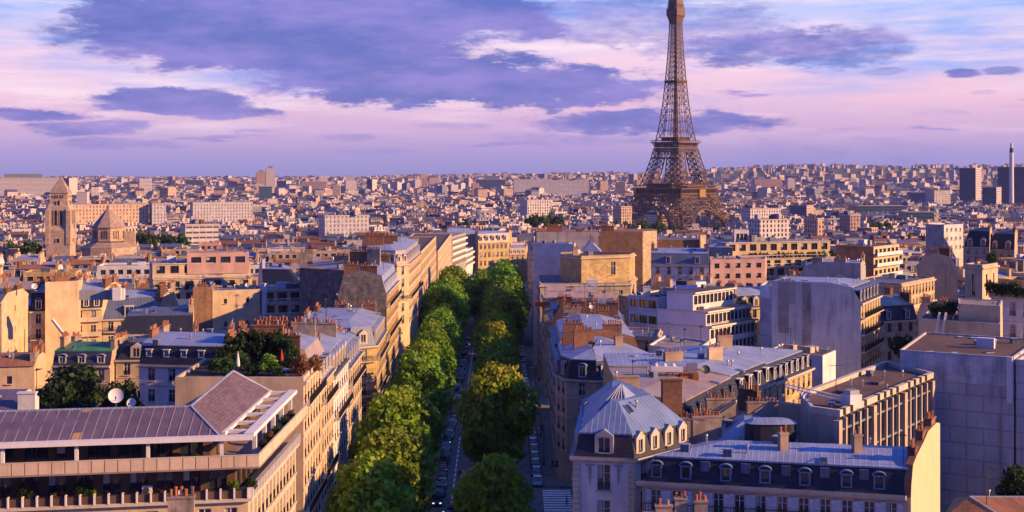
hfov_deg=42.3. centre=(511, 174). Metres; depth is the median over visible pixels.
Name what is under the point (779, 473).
apartment building
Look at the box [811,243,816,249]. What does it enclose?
window
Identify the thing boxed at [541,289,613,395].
apartment building
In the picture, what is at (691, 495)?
window
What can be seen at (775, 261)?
window
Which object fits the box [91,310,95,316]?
window
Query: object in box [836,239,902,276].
apartment building
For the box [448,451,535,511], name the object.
plane tree
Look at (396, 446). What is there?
plane tree
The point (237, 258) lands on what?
window
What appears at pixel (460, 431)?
lane markings
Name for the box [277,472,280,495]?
window
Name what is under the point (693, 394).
apartment building
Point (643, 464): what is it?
window
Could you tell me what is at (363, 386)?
window
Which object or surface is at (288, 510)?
window
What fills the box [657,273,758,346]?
office building
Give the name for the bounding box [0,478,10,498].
window
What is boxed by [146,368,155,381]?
window
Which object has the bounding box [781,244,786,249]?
window
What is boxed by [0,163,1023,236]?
rooftops
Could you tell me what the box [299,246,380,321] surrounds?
apartment building
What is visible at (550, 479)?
pavement
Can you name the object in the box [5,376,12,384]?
window
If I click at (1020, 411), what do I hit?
apartment building
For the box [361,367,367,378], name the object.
window
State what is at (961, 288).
townhouse
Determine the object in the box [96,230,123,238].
drum windows
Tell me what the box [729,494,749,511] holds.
window
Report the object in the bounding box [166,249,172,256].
apartment building
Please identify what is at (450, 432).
parked car
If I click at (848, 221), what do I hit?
apartment slab
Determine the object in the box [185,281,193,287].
window
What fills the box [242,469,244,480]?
window
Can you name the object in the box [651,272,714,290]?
townhouse
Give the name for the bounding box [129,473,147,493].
window
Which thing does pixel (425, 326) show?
plane tree
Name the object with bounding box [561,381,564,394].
window
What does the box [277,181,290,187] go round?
tower block
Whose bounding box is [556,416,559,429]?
window
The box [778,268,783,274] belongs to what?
window
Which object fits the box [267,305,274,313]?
window
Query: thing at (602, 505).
window
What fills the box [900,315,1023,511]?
apartment building
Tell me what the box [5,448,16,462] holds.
window
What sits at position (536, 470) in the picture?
parked car
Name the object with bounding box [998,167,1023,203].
tower block
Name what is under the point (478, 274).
plane tree
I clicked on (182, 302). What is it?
townhouse
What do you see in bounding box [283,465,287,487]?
window
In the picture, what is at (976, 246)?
apartment building
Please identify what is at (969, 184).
tower block
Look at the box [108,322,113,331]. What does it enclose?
window
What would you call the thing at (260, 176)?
tower block
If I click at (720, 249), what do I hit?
apartment building
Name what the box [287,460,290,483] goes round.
window
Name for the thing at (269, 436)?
potted plant
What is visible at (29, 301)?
townhouse
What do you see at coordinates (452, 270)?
plane tree
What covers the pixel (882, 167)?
tower block
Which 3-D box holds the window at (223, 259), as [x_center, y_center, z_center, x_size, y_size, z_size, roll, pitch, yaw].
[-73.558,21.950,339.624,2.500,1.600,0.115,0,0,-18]
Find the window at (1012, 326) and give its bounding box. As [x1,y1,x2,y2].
[1010,324,1015,337]
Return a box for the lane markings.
[450,326,476,504]
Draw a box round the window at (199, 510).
[198,509,210,511]
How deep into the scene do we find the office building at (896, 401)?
164.64 m
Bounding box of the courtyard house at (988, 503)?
[946,467,1023,511]
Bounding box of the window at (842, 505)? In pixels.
[837,500,858,511]
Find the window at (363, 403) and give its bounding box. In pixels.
[361,401,365,413]
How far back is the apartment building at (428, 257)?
448.20 m
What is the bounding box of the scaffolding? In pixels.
[545,279,614,300]
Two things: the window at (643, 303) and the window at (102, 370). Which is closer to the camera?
the window at (102, 370)
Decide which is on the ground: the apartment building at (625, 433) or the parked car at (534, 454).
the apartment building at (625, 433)
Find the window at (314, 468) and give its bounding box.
[313,453,316,471]
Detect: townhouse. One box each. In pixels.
[0,252,3,264]
[0,273,72,298]
[3,272,19,280]
[6,255,51,264]
[13,250,44,264]
[14,263,69,268]
[15,258,62,276]
[28,299,30,345]
[45,256,78,265]
[51,251,81,260]
[55,268,91,275]
[69,254,104,267]
[70,262,89,269]
[80,271,137,288]
[89,275,147,282]
[90,260,128,278]
[109,252,148,262]
[136,277,148,288]
[137,246,162,256]
[142,251,175,258]
[148,254,186,261]
[177,299,188,306]
[204,245,227,250]
[220,243,253,251]
[233,248,258,261]
[254,257,291,269]
[273,254,298,264]
[284,259,318,270]
[292,245,329,250]
[299,251,345,264]
[322,252,333,260]
[532,281,532,338]
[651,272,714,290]
[716,277,775,346]
[736,282,752,286]
[789,268,800,276]
[880,285,918,363]
[899,245,920,251]
[899,262,910,275]
[903,256,919,275]
[916,293,957,335]
[958,266,1011,281]
[958,279,964,297]
[975,258,1018,275]
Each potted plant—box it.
[14,482,33,497]
[71,482,88,495]
[89,489,96,494]
[229,480,239,488]
[241,476,257,488]
[257,439,267,449]
[263,431,273,443]
[271,425,280,435]
[279,415,289,427]
[286,409,294,419]
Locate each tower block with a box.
[138,179,151,196]
[227,179,239,188]
[256,170,265,185]
[259,186,271,200]
[266,166,274,188]
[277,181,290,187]
[319,175,327,186]
[344,180,356,190]
[346,175,354,179]
[367,179,376,191]
[419,174,427,181]
[428,178,438,183]
[597,181,607,190]
[628,174,637,183]
[634,180,647,187]
[875,165,884,169]
[908,171,915,177]
[959,168,980,201]
[983,187,1000,204]
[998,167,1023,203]
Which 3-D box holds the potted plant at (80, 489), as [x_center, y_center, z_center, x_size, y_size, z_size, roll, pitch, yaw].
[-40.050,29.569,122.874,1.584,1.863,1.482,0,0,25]
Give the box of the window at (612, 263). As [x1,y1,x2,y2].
[611,262,614,275]
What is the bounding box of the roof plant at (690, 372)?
[648,362,698,379]
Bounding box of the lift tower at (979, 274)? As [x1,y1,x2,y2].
[963,261,999,298]
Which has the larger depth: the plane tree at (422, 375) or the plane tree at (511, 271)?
the plane tree at (511, 271)
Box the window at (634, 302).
[631,299,637,306]
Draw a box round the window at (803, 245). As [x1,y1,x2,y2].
[801,243,806,249]
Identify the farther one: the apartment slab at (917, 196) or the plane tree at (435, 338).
the apartment slab at (917, 196)
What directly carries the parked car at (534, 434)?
on the road at (523, 464)
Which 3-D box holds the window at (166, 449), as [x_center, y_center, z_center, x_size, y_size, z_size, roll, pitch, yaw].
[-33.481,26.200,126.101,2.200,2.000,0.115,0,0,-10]
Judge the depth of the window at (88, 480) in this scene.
124.39 m
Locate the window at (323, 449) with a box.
[322,435,325,452]
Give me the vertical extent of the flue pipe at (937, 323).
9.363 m
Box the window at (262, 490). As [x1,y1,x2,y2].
[262,490,266,511]
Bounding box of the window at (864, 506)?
[859,501,879,511]
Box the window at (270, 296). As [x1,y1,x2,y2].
[267,292,273,300]
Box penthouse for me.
[733,229,748,241]
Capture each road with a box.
[425,315,545,511]
[543,487,572,511]
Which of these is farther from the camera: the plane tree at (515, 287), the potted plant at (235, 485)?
the plane tree at (515, 287)
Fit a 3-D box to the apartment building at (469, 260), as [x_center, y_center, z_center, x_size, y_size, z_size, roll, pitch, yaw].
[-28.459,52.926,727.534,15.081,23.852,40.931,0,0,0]
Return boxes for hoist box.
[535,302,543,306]
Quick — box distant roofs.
[0,226,1023,288]
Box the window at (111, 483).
[102,474,120,494]
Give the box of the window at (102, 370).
[98,369,104,381]
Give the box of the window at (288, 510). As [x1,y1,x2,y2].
[287,490,290,511]
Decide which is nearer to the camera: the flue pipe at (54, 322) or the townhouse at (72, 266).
the flue pipe at (54, 322)
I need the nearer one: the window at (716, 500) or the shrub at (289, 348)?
the window at (716, 500)
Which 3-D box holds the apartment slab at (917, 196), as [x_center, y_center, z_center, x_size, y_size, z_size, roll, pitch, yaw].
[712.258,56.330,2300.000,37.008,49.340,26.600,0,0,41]
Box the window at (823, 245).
[821,243,826,248]
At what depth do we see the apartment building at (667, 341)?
249.80 m
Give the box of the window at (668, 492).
[666,490,686,511]
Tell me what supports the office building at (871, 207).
on the ground
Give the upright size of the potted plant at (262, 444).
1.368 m
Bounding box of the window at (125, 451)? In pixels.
[118,444,141,458]
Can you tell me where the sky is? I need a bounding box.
[0,0,1023,177]
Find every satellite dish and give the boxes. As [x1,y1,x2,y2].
[31,283,37,290]
[108,388,123,406]
[127,398,135,406]
[649,359,655,364]
[701,365,709,373]
[802,391,810,398]
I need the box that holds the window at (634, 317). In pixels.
[631,314,637,321]
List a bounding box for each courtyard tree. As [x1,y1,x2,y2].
[35,361,103,408]
[99,378,145,406]
[734,299,751,317]
[995,464,1023,495]
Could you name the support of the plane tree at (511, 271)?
on the road at (523, 464)
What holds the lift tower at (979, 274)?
on the ground
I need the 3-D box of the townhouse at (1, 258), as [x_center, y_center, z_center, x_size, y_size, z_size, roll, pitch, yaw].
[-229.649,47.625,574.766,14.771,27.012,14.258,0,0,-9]
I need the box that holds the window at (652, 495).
[646,489,665,511]
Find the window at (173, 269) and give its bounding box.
[170,266,178,272]
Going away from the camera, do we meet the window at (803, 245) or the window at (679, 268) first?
the window at (679, 268)
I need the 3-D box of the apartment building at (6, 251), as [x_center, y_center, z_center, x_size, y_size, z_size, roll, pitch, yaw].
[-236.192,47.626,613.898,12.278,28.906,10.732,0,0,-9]
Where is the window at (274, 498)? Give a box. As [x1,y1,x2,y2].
[273,477,277,500]
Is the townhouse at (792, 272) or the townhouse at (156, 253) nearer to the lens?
the townhouse at (792, 272)
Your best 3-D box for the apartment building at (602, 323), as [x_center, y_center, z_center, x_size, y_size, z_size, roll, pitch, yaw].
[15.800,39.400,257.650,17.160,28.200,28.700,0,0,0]
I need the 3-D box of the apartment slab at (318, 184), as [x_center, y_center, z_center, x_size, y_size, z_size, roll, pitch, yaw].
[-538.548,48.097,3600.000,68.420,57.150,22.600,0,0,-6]
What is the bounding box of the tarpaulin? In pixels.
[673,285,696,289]
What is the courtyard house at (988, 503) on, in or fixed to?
on the ground
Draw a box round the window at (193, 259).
[191,257,200,262]
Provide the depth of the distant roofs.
861.86 m
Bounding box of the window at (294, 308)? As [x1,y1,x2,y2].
[291,305,298,311]
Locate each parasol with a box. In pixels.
[236,352,239,367]
[279,349,283,368]
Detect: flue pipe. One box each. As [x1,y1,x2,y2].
[51,319,63,333]
[935,312,940,332]
[941,312,946,332]
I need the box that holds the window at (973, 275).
[971,274,974,295]
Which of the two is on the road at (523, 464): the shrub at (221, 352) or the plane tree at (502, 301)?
the plane tree at (502, 301)
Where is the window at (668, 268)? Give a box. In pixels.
[666,267,670,274]
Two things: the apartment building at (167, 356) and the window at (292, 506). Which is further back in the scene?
the apartment building at (167, 356)
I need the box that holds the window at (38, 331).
[35,329,40,339]
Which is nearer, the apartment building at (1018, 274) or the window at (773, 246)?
the window at (773, 246)
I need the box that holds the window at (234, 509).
[224,507,236,511]
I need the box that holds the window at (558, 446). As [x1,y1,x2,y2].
[556,434,559,448]
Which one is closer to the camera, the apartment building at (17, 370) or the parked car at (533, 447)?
the apartment building at (17, 370)
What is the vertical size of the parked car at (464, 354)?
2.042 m
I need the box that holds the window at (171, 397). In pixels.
[167,389,174,402]
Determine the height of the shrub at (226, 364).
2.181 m
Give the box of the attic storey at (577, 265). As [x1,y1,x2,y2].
[559,246,635,282]
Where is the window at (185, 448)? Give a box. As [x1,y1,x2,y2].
[179,442,202,456]
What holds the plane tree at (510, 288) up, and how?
on the road at (523, 464)
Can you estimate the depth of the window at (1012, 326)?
258.31 m
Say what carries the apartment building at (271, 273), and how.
on the ground
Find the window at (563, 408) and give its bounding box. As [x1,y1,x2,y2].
[561,399,564,413]
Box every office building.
[0,174,58,195]
[63,178,77,194]
[73,201,148,224]
[76,192,88,203]
[149,203,165,225]
[186,180,203,185]
[190,199,252,221]
[318,210,368,236]
[476,176,505,189]
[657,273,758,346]
[741,205,780,221]
[789,205,813,216]
[799,361,934,445]
[848,202,902,212]
[899,211,933,220]
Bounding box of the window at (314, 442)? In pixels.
[313,427,316,445]
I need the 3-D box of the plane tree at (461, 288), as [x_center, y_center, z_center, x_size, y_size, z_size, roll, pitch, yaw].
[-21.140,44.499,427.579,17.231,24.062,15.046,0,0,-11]
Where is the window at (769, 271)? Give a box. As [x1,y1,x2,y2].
[767,269,773,274]
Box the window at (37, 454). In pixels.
[24,447,47,463]
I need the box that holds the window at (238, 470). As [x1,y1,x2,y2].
[237,469,239,485]
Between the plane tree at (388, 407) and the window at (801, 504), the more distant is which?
the plane tree at (388, 407)
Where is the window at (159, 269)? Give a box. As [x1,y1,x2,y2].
[156,266,164,273]
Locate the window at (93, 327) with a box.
[91,325,95,331]
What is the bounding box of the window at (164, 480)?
[156,472,173,491]
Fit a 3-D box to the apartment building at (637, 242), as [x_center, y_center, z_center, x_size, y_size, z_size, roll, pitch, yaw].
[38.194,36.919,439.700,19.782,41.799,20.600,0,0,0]
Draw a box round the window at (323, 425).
[322,410,325,427]
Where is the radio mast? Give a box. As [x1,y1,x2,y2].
[295,201,297,235]
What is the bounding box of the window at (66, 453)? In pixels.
[56,446,79,460]
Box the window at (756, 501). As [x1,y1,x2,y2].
[750,495,771,511]
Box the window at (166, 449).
[150,443,172,458]
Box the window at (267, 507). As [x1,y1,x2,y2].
[266,485,270,509]
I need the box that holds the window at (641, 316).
[640,315,646,322]
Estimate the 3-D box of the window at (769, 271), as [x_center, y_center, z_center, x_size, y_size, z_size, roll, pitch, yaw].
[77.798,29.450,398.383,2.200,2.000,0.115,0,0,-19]
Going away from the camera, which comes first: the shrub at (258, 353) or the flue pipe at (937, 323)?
the shrub at (258, 353)
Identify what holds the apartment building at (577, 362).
on the ground
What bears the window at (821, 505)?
in the apartment building at (779, 473)
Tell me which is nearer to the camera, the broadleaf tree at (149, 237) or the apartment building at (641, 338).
the apartment building at (641, 338)
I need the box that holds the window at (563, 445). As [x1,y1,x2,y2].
[561,437,564,451]
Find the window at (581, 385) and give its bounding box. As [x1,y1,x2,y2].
[579,383,585,396]
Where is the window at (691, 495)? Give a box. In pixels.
[687,491,707,511]
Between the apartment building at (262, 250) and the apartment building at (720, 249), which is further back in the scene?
the apartment building at (262, 250)
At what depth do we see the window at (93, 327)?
291.06 m
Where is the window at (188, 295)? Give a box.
[186,293,192,298]
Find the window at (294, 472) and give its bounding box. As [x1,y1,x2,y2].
[293,453,296,475]
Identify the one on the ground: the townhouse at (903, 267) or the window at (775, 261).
the townhouse at (903, 267)
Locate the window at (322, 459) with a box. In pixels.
[322,459,325,476]
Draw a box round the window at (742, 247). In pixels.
[739,244,745,250]
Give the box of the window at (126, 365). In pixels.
[122,363,130,375]
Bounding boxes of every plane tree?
[324,449,418,511]
[347,384,440,482]
[349,423,435,511]
[384,350,455,416]
[392,355,453,397]
[396,385,439,412]
[397,339,450,381]
[397,389,447,469]
[399,329,458,390]
[408,321,455,355]
[416,308,462,353]
[418,286,466,333]
[421,306,464,348]
[421,319,459,367]
[424,277,470,321]
[424,282,470,320]
[424,303,461,340]
[426,275,472,325]
[439,265,471,284]
[441,274,468,291]
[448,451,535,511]
[453,361,540,464]
[457,265,470,280]
[465,277,489,331]
[470,270,487,282]
[470,310,516,345]
[472,320,519,366]
[473,269,489,279]
[473,284,528,330]
[473,335,521,375]
[475,351,516,381]
[477,292,527,341]
[478,274,529,325]
[481,267,532,311]
[483,265,530,299]
[485,307,522,347]
[487,261,514,276]
[487,285,529,317]
[488,258,524,284]
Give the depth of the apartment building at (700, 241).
441.00 m
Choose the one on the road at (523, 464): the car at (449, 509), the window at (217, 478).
the car at (449, 509)
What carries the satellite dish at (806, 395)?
on the office building at (896, 401)
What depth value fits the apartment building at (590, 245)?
371.76 m
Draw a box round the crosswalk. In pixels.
[542,490,572,510]
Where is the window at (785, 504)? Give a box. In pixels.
[772,496,792,511]
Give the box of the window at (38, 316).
[35,314,40,324]
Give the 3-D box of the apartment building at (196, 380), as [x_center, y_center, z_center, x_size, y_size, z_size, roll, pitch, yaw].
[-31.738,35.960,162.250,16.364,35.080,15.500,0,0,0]
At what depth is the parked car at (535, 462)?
234.32 m
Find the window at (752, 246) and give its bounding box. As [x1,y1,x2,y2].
[750,244,755,250]
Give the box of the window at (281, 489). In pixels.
[280,468,284,491]
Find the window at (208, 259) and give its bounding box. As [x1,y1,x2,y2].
[206,257,215,262]
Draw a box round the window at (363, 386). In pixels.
[361,384,367,395]
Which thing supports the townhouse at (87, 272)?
on the ground
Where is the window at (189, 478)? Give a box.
[182,471,200,490]
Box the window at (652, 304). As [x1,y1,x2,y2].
[649,300,655,308]
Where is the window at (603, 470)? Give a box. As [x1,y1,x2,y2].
[595,464,611,492]
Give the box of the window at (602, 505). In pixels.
[597,500,610,511]
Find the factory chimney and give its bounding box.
[1009,143,1013,202]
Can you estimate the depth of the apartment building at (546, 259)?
378.98 m
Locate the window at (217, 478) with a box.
[209,470,226,489]
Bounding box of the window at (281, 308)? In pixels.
[278,305,287,313]
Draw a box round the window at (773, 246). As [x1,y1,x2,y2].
[771,244,776,249]
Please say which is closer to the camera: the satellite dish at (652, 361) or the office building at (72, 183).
the satellite dish at (652, 361)
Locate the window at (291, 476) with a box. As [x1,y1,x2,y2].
[290,456,293,479]
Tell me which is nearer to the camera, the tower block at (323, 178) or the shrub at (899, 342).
the shrub at (899, 342)
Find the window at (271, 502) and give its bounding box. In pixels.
[269,480,273,505]
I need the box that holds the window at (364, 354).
[361,349,367,361]
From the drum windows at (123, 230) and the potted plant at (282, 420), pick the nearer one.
the potted plant at (282, 420)
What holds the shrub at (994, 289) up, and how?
on the apartment building at (1013, 314)
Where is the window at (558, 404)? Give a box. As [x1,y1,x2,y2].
[556,397,559,410]
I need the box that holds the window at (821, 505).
[814,498,836,511]
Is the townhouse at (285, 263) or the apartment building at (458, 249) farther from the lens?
the apartment building at (458, 249)
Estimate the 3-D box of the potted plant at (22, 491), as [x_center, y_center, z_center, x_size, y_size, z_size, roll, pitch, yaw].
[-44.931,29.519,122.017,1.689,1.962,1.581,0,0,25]
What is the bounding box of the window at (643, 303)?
[640,299,646,307]
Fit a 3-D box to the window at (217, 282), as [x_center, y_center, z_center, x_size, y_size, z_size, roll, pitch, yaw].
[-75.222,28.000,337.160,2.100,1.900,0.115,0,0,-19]
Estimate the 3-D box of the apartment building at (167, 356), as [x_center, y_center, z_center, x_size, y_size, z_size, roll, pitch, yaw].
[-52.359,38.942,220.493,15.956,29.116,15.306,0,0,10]
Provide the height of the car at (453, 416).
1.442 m
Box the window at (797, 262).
[795,259,800,264]
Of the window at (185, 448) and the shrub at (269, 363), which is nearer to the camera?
the window at (185, 448)
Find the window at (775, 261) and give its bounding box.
[774,260,779,265]
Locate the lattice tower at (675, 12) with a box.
[629,0,730,231]
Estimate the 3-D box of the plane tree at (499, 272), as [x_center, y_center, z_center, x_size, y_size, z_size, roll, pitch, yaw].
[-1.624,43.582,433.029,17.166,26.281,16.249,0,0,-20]
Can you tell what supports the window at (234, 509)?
in the apartment building at (221, 428)
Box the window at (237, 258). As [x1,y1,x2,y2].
[235,256,244,262]
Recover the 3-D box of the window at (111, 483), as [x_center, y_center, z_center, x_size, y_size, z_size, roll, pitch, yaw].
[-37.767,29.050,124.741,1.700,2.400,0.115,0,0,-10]
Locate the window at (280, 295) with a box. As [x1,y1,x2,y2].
[277,292,286,300]
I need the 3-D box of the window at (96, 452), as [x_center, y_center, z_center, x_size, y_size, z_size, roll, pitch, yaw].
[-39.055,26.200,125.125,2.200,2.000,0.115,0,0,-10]
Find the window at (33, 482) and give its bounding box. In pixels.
[20,477,38,496]
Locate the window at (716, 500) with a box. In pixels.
[708,493,728,511]
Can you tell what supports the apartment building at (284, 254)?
on the ground
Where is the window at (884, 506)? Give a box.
[880,502,902,511]
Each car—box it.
[431,493,442,505]
[435,485,445,497]
[436,469,447,479]
[437,477,447,488]
[438,454,449,463]
[438,461,447,471]
[441,442,450,449]
[441,448,450,458]
[442,435,451,444]
[443,505,457,511]
[445,429,454,438]
[446,424,454,432]
[447,419,456,427]
[449,415,457,422]
[462,352,467,358]
[528,432,536,440]
[528,437,537,444]
[529,444,538,453]
[530,451,539,461]
[530,458,540,468]
[531,466,541,476]
[532,475,542,486]
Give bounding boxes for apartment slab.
[180,218,218,244]
[301,181,326,191]
[513,178,588,195]
[520,197,549,217]
[613,203,631,225]
[747,214,789,238]
[753,179,781,186]
[803,213,824,235]
[839,211,860,232]
[908,192,925,202]
[925,190,950,203]
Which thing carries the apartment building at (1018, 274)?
on the ground
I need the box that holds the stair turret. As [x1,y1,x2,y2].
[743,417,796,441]
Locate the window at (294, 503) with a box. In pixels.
[293,482,296,504]
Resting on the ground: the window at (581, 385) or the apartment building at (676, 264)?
the apartment building at (676, 264)
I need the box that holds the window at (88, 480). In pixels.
[75,475,93,494]
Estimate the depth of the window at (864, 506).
135.95 m
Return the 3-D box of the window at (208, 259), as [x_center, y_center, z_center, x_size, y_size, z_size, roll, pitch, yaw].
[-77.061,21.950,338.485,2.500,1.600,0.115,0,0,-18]
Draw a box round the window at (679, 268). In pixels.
[678,267,681,274]
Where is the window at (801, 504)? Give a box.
[793,497,814,511]
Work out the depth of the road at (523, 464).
242.43 m
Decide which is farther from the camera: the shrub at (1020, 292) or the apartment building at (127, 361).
the shrub at (1020, 292)
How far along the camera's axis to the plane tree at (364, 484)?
157.78 m
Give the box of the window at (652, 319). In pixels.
[649,316,655,323]
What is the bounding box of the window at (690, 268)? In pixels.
[689,267,692,274]
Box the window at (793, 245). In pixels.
[791,243,796,249]
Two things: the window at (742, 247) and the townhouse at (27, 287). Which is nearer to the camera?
the townhouse at (27, 287)
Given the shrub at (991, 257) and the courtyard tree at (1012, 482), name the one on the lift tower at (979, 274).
the shrub at (991, 257)
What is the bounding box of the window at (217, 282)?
[213,280,220,284]
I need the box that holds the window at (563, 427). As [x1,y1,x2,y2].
[561,418,564,432]
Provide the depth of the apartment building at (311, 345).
177.60 m
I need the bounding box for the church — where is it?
[45,176,136,259]
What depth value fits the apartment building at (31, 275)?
366.31 m
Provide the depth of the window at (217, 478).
126.48 m
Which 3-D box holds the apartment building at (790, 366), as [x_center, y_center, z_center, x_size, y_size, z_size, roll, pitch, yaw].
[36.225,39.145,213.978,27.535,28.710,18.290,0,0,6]
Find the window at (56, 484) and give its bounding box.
[48,476,65,496]
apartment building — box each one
[0,246,18,261]
[0,281,28,351]
[0,287,306,511]
[0,338,46,396]
[0,368,40,409]
[3,266,16,276]
[20,253,37,255]
[23,268,81,280]
[29,269,61,352]
[45,272,83,407]
[51,330,128,407]
[78,253,109,262]
[80,270,120,341]
[97,261,148,281]
[102,276,178,341]
[113,317,170,402]
[115,253,146,258]
[116,291,193,338]
[138,320,247,405]
[149,256,252,298]
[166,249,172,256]
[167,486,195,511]
[171,252,186,257]
[172,318,326,511]
[173,245,201,253]
[192,318,234,332]
[193,281,214,330]
[199,241,220,249]
[212,275,267,332]
[236,316,338,511]
[251,262,267,273]
[251,273,298,284]
[252,248,267,251]
[258,252,298,286]
[260,281,298,325]
[267,246,304,252]
[269,249,311,261]
[288,317,352,496]
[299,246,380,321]
[300,317,344,331]
[303,298,389,438]
[313,247,337,256]
[314,314,365,460]
[336,252,401,385]
[338,249,363,254]
[365,230,423,358]
[398,236,435,316]
[410,233,451,278]
[447,225,477,274]
[451,233,467,271]
[466,247,474,279]
[475,227,511,272]
[509,242,527,279]
[533,232,575,364]
[535,223,597,249]
[536,275,637,379]
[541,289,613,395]
[548,283,624,369]
[548,300,637,450]
[551,318,653,483]
[561,296,594,317]
[569,378,705,511]
[580,234,600,251]
[599,223,656,286]
[603,341,775,397]
[609,345,736,416]
[619,294,628,326]
[628,316,662,351]
[629,282,673,328]
[636,286,642,291]
[636,410,939,511]
[648,322,709,352]
[651,238,708,284]
[654,491,708,511]
[658,232,705,247]
[660,325,814,403]
[692,391,799,443]
[703,233,731,272]
[706,229,834,279]
[710,246,766,286]
[737,382,800,442]
[760,270,788,347]
[772,265,883,378]
[774,327,835,386]
[798,251,865,279]
[830,243,840,250]
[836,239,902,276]
[864,264,936,314]
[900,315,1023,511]
[903,251,924,255]
[903,252,920,260]
[916,245,958,300]
[919,299,1002,336]
[926,223,962,266]
[962,222,991,265]
[989,287,1023,337]
[991,225,1017,262]
[997,254,1023,271]
[998,276,1023,286]
[1012,272,1023,276]
[1016,355,1023,487]
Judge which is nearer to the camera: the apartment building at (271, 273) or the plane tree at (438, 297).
the apartment building at (271, 273)
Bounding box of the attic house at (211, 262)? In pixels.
[187,251,248,273]
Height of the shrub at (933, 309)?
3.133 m
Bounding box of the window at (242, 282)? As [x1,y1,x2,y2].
[240,280,246,284]
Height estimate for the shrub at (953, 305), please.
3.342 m
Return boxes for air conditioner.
[142,485,151,492]
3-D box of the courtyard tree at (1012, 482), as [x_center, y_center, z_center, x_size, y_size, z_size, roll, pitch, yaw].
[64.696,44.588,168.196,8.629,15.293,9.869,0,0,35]
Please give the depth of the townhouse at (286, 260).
554.31 m
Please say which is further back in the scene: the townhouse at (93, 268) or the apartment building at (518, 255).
the apartment building at (518, 255)
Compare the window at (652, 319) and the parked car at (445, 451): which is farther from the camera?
the window at (652, 319)
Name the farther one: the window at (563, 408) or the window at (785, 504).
the window at (563, 408)
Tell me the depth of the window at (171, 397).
213.73 m
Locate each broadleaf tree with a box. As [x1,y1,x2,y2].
[3,238,26,253]
[18,239,39,253]
[21,239,45,258]
[136,230,153,243]
[136,233,152,243]
[138,229,160,248]
[156,230,171,243]
[158,234,172,243]
[170,232,190,244]
[461,218,471,224]
[524,214,532,225]
[529,213,541,226]
[531,214,539,226]
[538,213,547,225]
[546,211,553,225]
[552,212,564,225]
[641,220,649,228]
[650,222,661,233]
[658,220,667,230]
[874,220,881,228]
[880,220,892,229]
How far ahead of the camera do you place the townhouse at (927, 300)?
310.67 m
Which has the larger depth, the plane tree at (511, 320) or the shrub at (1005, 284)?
the plane tree at (511, 320)
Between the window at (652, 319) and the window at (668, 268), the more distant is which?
the window at (668, 268)
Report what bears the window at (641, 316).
in the apartment building at (647, 302)
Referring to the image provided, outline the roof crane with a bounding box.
[785,384,861,408]
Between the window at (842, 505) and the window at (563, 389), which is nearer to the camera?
the window at (842, 505)
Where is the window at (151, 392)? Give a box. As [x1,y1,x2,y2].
[146,389,155,402]
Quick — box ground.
[604,168,997,181]
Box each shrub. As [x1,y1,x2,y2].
[206,357,222,371]
[213,345,232,359]
[215,356,236,374]
[222,332,246,361]
[230,350,250,368]
[235,327,257,358]
[241,363,260,375]
[246,329,269,363]
[256,332,281,361]
[259,353,279,374]
[269,328,290,362]
[270,367,285,376]
[277,337,299,357]
[279,353,293,371]
[288,354,310,376]
[308,354,324,372]
[889,334,911,356]
[928,301,942,316]
[937,303,951,317]
[943,299,957,315]
[984,279,994,294]
[986,252,997,263]
[989,281,998,295]
[995,282,1003,295]
[999,282,1009,296]
[1003,285,1014,295]
[1008,280,1019,296]
[1012,286,1022,297]
[1017,287,1023,297]
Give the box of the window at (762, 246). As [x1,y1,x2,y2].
[760,244,765,250]
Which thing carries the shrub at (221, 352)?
on the apartment building at (196, 380)
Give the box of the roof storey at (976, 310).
[958,298,1001,324]
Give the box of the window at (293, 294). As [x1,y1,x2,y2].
[291,292,298,299]
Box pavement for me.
[523,280,572,486]
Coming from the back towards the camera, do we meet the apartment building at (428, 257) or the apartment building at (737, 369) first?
the apartment building at (428, 257)
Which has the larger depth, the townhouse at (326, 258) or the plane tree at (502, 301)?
the townhouse at (326, 258)
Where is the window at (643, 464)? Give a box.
[641,461,646,479]
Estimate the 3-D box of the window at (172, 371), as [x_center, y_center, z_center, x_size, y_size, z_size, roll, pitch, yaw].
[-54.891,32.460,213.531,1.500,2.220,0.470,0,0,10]
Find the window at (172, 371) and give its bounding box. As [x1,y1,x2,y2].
[167,368,175,381]
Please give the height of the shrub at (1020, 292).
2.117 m
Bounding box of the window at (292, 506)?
[290,486,293,508]
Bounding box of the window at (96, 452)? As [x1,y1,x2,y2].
[87,445,110,459]
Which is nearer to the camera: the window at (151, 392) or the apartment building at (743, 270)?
the window at (151, 392)
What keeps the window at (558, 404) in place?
in the apartment building at (577, 362)
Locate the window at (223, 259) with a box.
[221,256,230,262]
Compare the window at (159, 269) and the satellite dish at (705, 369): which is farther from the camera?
the window at (159, 269)
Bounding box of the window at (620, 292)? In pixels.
[618,290,622,300]
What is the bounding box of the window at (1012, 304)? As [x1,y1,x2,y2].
[1008,302,1016,316]

